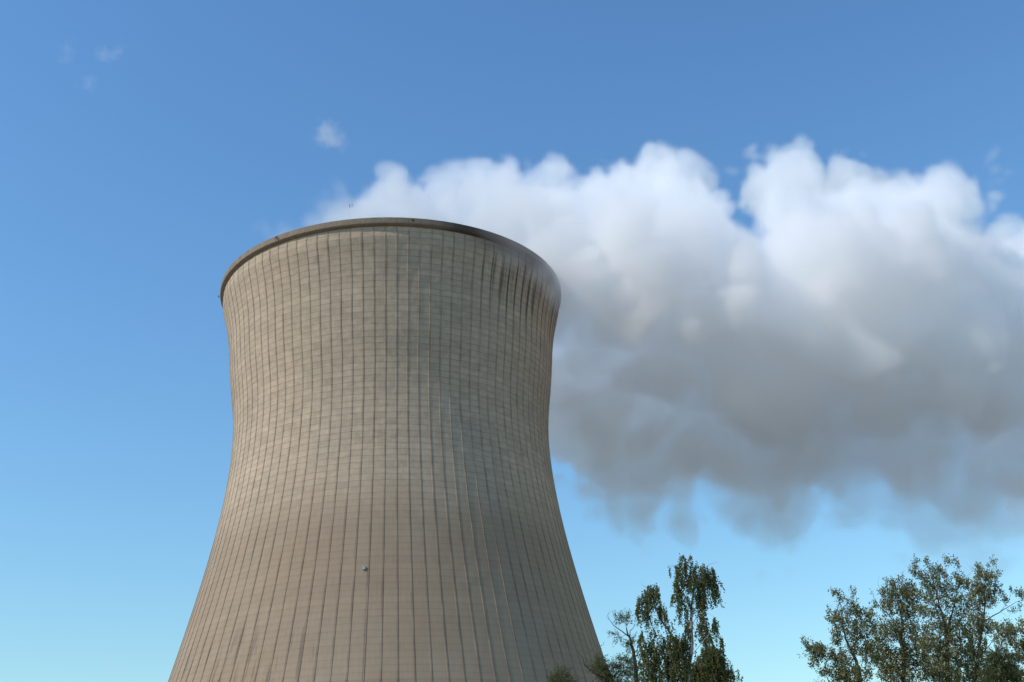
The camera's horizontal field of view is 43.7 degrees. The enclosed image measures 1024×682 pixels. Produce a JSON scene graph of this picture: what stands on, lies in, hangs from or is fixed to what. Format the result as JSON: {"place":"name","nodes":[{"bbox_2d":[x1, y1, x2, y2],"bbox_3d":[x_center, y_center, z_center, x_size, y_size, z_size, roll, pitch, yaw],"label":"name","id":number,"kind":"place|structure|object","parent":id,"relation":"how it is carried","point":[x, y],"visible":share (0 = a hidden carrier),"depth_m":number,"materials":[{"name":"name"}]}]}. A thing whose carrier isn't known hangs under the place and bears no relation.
{"place":"outdoors","nodes":[
{"label":"outdoors","id":0,"kind":"place"},
{"bbox_2d":[168,205,607,681],"bbox_3d":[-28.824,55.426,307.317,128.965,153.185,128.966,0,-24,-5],"label":"cooling tower","id":1,"kind":"structure","parent":0,"point":[390,511],"depth_m":281.88,"materials":[{"name":"concrete"}]},
{"bbox_2d":[0,0,1023,681],"label":"sky","id":2,"kind":"structure","parent":0,"point":[782,240],"materials":[{"name":"blue"}]},
{"label":"ground","id":3,"kind":"structure","parent":0,"visible":0},
{"bbox_2d":[546,661,583,681],"bbox_3d":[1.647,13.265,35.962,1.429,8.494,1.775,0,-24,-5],"label":"willow tree","id":4,"kind":"object","parent":3,"relation":"on","point":[557,674],"visible":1,"depth_m":37.41,"materials":[{"name":"green plant"}]},
{"bbox_2d":[578,646,633,681],"bbox_3d":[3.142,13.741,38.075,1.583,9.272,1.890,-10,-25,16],"label":"willow tree","id":5,"kind":"object","parent":3,"relation":"on","point":[609,676],"visible":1,"depth_m":39.54,"materials":[{"name":"green plant"}]},
{"bbox_2d":[606,608,648,681],"bbox_3d":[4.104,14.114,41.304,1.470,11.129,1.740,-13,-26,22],"label":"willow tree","id":6,"kind":"object","parent":3,"relation":"on","point":[631,663],"visible":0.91,"depth_m":42.94,"materials":[{"name":"green plant"}]},
{"bbox_2d":[634,553,725,681],"bbox_3d":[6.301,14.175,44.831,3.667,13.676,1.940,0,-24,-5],"label":"birch tree","id":7,"kind":"object","parent":3,"relation":"on","point":[676,653],"visible":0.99,"depth_m":46.43,"materials":[{"name":"green plant"}]},
{"bbox_2d":[690,644,743,681],"bbox_3d":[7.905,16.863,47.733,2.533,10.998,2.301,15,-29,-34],"label":"willow tree","id":8,"kind":"object","parent":3,"relation":"on","point":[709,669],"visible":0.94,"depth_m":49.18,"materials":[{"name":"green plant"}]},
{"bbox_2d":[797,585,881,681],"bbox_3d":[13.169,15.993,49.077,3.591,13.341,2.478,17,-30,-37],"label":"poplar tree","id":9,"kind":"object","parent":3,"relation":"on","point":[843,673],"visible":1,"depth_m":50.70,"materials":[{"name":"green plant"}]},
{"bbox_2d":[868,570,930,681],"bbox_3d":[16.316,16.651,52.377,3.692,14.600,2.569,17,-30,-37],"label":"poplar tree","id":10,"kind":"object","parent":3,"relation":"on","point":[907,660],"visible":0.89,"depth_m":54.06,"materials":[{"name":"green plant"}]},
{"bbox_2d":[907,551,974,681],"bbox_3d":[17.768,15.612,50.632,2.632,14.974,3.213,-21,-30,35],"label":"poplar tree","id":11,"kind":"object","parent":3,"relation":"on","point":[935,669],"visible":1,"depth_m":52.42,"materials":[{"name":"green plant"}]},
{"bbox_2d":[959,554,1023,681],"bbox_3d":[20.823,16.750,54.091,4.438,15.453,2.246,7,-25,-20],"label":"poplar tree","id":12,"kind":"object","parent":3,"relation":"on","point":[974,660],"visible":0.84,"depth_m":55.89,"materials":[{"name":"green plant"}]},
{"bbox_2d":[976,642,1023,681],"bbox_3d":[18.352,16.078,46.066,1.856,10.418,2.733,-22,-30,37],"label":"willow tree","id":13,"kind":"object","parent":3,"relation":"on","point":[996,659],"visible":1,"depth_m":47.67,"materials":[{"name":"green plant"}]},
{"bbox_2d":[989,616,1023,681],"bbox_3d":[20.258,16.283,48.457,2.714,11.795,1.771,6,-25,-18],"label":"poplar tree","id":14,"kind":"object","parent":3,"relation":"on","point":[1009,631],"visible":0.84,"depth_m":50.37,"materials":[{"name":"green plant"}]}
]}

